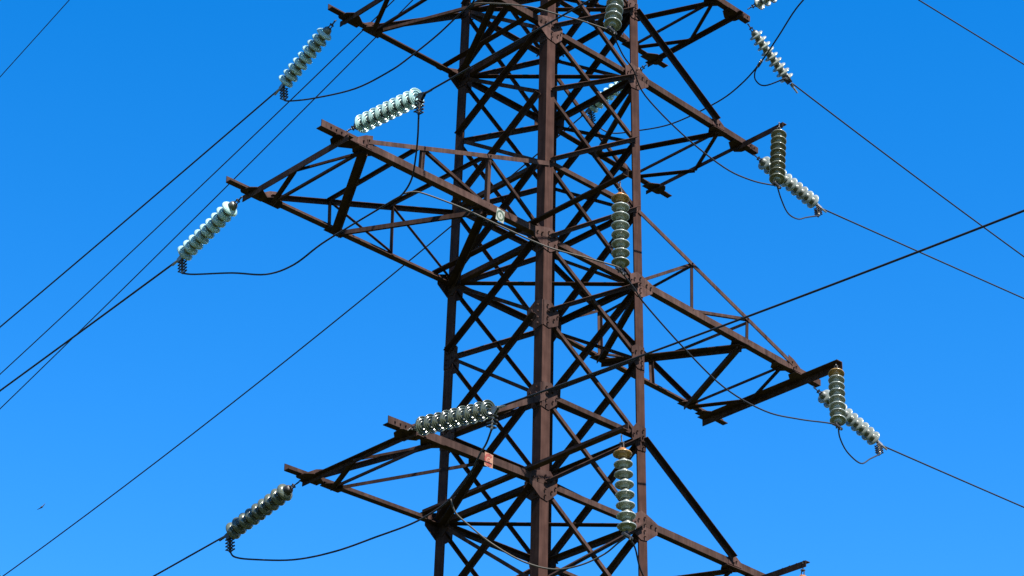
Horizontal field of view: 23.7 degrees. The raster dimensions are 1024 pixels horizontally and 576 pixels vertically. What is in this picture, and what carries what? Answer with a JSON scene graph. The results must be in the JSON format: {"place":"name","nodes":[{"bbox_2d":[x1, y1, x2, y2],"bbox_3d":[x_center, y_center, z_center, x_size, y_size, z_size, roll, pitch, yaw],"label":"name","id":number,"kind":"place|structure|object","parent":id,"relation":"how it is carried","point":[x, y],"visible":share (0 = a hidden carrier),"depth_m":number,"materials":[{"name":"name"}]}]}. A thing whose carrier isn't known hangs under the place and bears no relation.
{"place":"outdoors","nodes":[
{"label":"outdoors","id":0,"kind":"place"},
{"bbox_2d":[0,0,1023,575],"label":"sky","id":1,"kind":"structure","parent":0,"point":[112,100],"materials":[{"name":"blue"}]},
{"label":"ground","id":2,"kind":"structure","parent":0,"visible":0},
{"bbox_2d":[226,0,842,575],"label":"transmission tower","id":3,"kind":"structure","parent":2,"relation":"on","point":[540,476],"depth_m":35.16,"materials":[{"name":"brown metal"}]},
{"bbox_2d":[0,0,68,76],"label":"conductor","id":4,"kind":"object","parent":3,"relation":"attached to","point":[34,38],"visible":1,"depth_m":43.22,"materials":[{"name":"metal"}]},
{"bbox_2d":[0,0,393,374],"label":"conductor","id":5,"kind":"object","parent":3,"relation":"attached to","point":[190,195],"visible":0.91,"depth_m":44.09,"materials":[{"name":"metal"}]},
{"bbox_2d":[0,0,412,408],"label":"conductor","id":6,"kind":"object","parent":3,"relation":"attached to","point":[204,208],"visible":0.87,"depth_m":44.85,"materials":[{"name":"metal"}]},
{"bbox_2d":[172,196,242,273],"bbox_3d":[-4.223,-0.706,33.745,0.258,0.730,1.532,26,-37,-37],"label":"insulator string","id":7,"kind":"object","parent":3,"relation":"hanging from","point":[203,235],"visible":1,"depth_m":33.73,"materials":[{"name":"glass"}]},
{"bbox_2d":[0,262,173,391],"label":"conductor","id":8,"kind":"object","parent":7,"relation":"attached to","point":[94,321],"visible":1,"depth_m":35.32,"materials":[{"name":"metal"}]},
{"bbox_2d":[182,114,419,275],"bbox_3d":[-2.655,-0.799,32.447,0.676,1.052,4.947,26,-37,-37],"label":"jumper cable","id":9,"kind":"object","parent":7,"relation":"hanging from","point":[349,226],"visible":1,"depth_m":32.10,"materials":[{"name":"black metal"}]},
{"bbox_2d":[219,481,299,551],"bbox_3d":[-3.405,3.079,32.727,0.258,0.650,1.663,26,-37,-37],"label":"insulator string","id":10,"kind":"object","parent":3,"relation":"hanging from","point":[256,513],"visible":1,"depth_m":32.69,"materials":[{"name":"glass"}]},
{"bbox_2d":[153,536,222,575],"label":"conductor","id":11,"kind":"object","parent":10,"relation":"attached to","point":[190,555],"visible":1,"depth_m":33.64,"materials":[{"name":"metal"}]},
{"bbox_2d":[229,430,491,560],"bbox_3d":[-1.812,2.975,31.379,0.649,0.631,5.182,26,-37,-37],"label":"jumper cable","id":12,"kind":"object","parent":10,"relation":"hanging from","point":[455,493],"visible":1,"depth_m":31.10,"materials":[{"name":"black metal"}]},
{"bbox_2d":[274,20,336,100],"bbox_3d":[-3.060,-3.330,36.031,0.269,0.869,1.398,26,-37,-37],"label":"insulator string","id":13,"kind":"object","parent":3,"relation":"hanging from","point":[315,44],"visible":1,"depth_m":36.01,"materials":[{"name":"glass"}]},
{"bbox_2d":[0,89,277,327],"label":"conductor","id":14,"kind":"object","parent":13,"relation":"hanging from","point":[192,163],"visible":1,"depth_m":38.12,"materials":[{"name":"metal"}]},
{"bbox_2d":[283,0,474,101],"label":"jumper cable","id":15,"kind":"object","parent":13,"relation":"hanging from","point":[429,41],"visible":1,"depth_m":34.72,"materials":[{"name":"black metal"}]},
{"bbox_2d":[346,88,431,132],"bbox_3d":[-1.586,-2.217,31.427,0.257,0.498,1.652,26,-37,-37],"label":"insulator string","id":16,"kind":"object","parent":3,"relation":"hanging from","point":[387,111],"visible":1,"depth_m":31.38,"materials":[{"name":"glass"}]},
{"bbox_2d":[430,0,590,89],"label":"conductor","id":17,"kind":"object","parent":16,"relation":"attached to","point":[516,41],"visible":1,"depth_m":29.95,"materials":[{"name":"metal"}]},
{"bbox_2d":[407,400,506,435],"bbox_3d":[-0.695,1.684,30.251,0.258,0.605,1.803,26,-37,-37],"label":"insulator string","id":18,"kind":"object","parent":3,"relation":"hanging from","point":[459,416],"visible":1,"depth_m":30.20,"materials":[{"name":"glass"}]},
{"bbox_2d":[500,210,1023,405],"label":"conductor","id":19,"kind":"object","parent":18,"relation":"attached to","point":[811,292],"visible":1,"depth_m":26.75,"materials":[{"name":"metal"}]},
{"bbox_2d":[604,0,623,34],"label":"insulator string","id":20,"kind":"object","parent":3,"relation":"hanging from","point":[613,16],"visible":1,"depth_m":33.96,"materials":[{"name":"glass"}]},
{"bbox_2d":[469,2,607,29],"bbox_3d":[0.387,-3.789,34.001,1.998,0.558,0.096,-2,-29,6],"label":"jumper cable","id":21,"kind":"object","parent":20,"relation":"hanging from","point":[542,10],"visible":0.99,"depth_m":34.00,"materials":[{"name":"black metal"}]},
{"bbox_2d":[612,33,774,185],"bbox_3d":[2.564,-2.437,35.478,0.349,0.328,4.674,-18,-34,30],"label":"jumper cable","id":22,"kind":"object","parent":20,"relation":"hanging from","point":[678,130],"visible":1,"depth_m":35.48,"materials":[{"name":"black metal"}]},
{"bbox_2d":[581,64,647,121],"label":"insulator string","id":23,"kind":"object","parent":3,"relation":"hanging from","point":[594,108],"visible":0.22,"depth_m":41.78,"materials":[{"name":"glass"}]},
{"bbox_2d":[3,112,586,575],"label":"conductor","id":24,"kind":"object","parent":23,"relation":"attached to","point":[257,382],"visible":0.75,"depth_m":46.75,"materials":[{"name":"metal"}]},
{"bbox_2d":[611,181,629,275],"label":"insulator string","id":25,"kind":"object","parent":3,"relation":"hanging from","point":[620,235],"visible":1,"depth_m":32.56,"materials":[{"name":"glass"}]},
{"bbox_2d":[404,191,621,269],"bbox_3d":[0.019,-0.754,31.978,3.030,0.633,0.074,10,-30,-15],"label":"jumper cable","id":26,"kind":"object","parent":25,"relation":"hanging from","point":[509,229],"visible":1,"depth_m":31.96,"materials":[{"name":"black metal"}]},
{"bbox_2d":[623,275,834,424],"bbox_3d":[2.982,1.099,34.196,0.389,0.377,5.618,-19,-35,32],"label":"jumper cable","id":27,"kind":"object","parent":25,"relation":"hanging from","point":[682,346],"visible":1,"depth_m":34.08,"materials":[{"name":"black metal"}]},
{"bbox_2d":[613,434,636,540],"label":"insulator string","id":28,"kind":"object","parent":3,"relation":"hanging from","point":[624,485],"visible":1,"depth_m":30.70,"materials":[{"name":"glass"}]},
{"bbox_2d":[450,499,625,569],"bbox_3d":[0.335,3.088,30.630,2.244,0.862,0.311,-1,-29,4],"label":"jumper cable","id":29,"kind":"object","parent":28,"relation":"hanging from","point":[487,540],"visible":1,"depth_m":30.58,"materials":[{"name":"black metal"}]},
{"bbox_2d":[630,540,643,575],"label":"jumper cable","id":30,"kind":"object","parent":28,"relation":"hanging from","point":[637,558],"visible":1,"depth_m":30.73,"materials":[{"name":"black metal"}]},
{"bbox_2d":[747,0,776,9],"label":"insulator string","id":31,"kind":"object","parent":3,"relation":"hanging from","point":[760,4],"visible":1,"depth_m":39.62,"materials":[{"name":"glass"}]},
{"bbox_2d":[592,0,803,133],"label":"jumper cable","id":32,"kind":"object","parent":31,"relation":"hanging from","point":[759,64],"visible":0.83,"depth_m":40.13,"materials":[{"name":"metal"}]},
{"bbox_2d":[747,23,797,92],"bbox_3d":[4.285,-3.778,40.055,1.222,0.823,0.278,26,-37,-37],"label":"insulator string","id":33,"kind":"object","parent":3,"relation":"hanging from","point":[771,55],"visible":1,"depth_m":39.99,"materials":[{"name":"glass"}]},
{"bbox_2d":[754,65,785,85],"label":"jumper cable","id":34,"kind":"object","parent":33,"relation":"hanging from","point":[767,84],"visible":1,"depth_m":39.96,"materials":[{"name":"black metal"}]},
{"bbox_2d":[792,83,1023,256],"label":"conductor","id":35,"kind":"object","parent":33,"relation":"attached to","point":[905,169],"visible":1,"depth_m":41.78,"materials":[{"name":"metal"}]},
{"bbox_2d":[769,122,786,188],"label":"insulator string","id":36,"kind":"object","parent":3,"relation":"hanging from","point":[777,157],"visible":1,"depth_m":37.44,"materials":[{"name":"glass"}]},
{"bbox_2d":[777,187,818,219],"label":"jumper cable","id":37,"kind":"object","parent":36,"relation":"hanging from","point":[791,215],"visible":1,"depth_m":37.92,"materials":[{"name":"black metal"}]},
{"bbox_2d":[753,154,826,216],"bbox_3d":[4.468,-1.603,39.115,1.763,0.610,0.253,26,-37,-37],"label":"insulator string","id":38,"kind":"object","parent":3,"relation":"hanging from","point":[804,195],"visible":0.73,"depth_m":39.17,"materials":[{"name":"glass"}]},
{"bbox_2d":[823,208,1023,298],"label":"conductor","id":39,"kind":"object","parent":38,"relation":"attached to","point":[922,253],"visible":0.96,"depth_m":41.27,"materials":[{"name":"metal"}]},
{"bbox_2d":[799,568,805,575],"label":"insulator string","id":40,"kind":"object","parent":3,"relation":"hanging from","point":[802,569],"visible":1,"depth_m":34.34,"materials":[{"name":"metal"}]},
{"bbox_2d":[828,362,845,430],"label":"insulator string","id":41,"kind":"object","parent":3,"relation":"hanging from","point":[837,399],"visible":1,"depth_m":36.47,"materials":[{"name":"glass"}]},
{"bbox_2d":[838,429,879,463],"bbox_3d":[5.253,2.384,37.114,0.097,0.677,2.266,-11,-31,21],"label":"jumper cable","id":42,"kind":"object","parent":41,"relation":"hanging from","point":[850,455],"visible":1,"depth_m":36.74,"materials":[{"name":"black metal"}]},
{"bbox_2d":[813,387,886,455],"bbox_3d":[5.284,2.111,38.028,1.753,0.724,0.257,26,-37,-37],"label":"insulator string","id":43,"kind":"object","parent":3,"relation":"attached to","point":[862,428],"visible":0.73,"depth_m":38.09,"materials":[{"name":"glass"}]},
{"bbox_2d":[885,446,1023,507],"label":"conductor","id":44,"kind":"object","parent":43,"relation":"attached to","point":[954,477],"visible":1,"depth_m":39.55,"materials":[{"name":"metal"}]},
{"bbox_2d":[918,0,1023,64],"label":"conductor","id":45,"kind":"object","parent":3,"relation":"attached to","point":[970,31],"visible":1,"depth_m":45.10,"materials":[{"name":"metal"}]}
]}

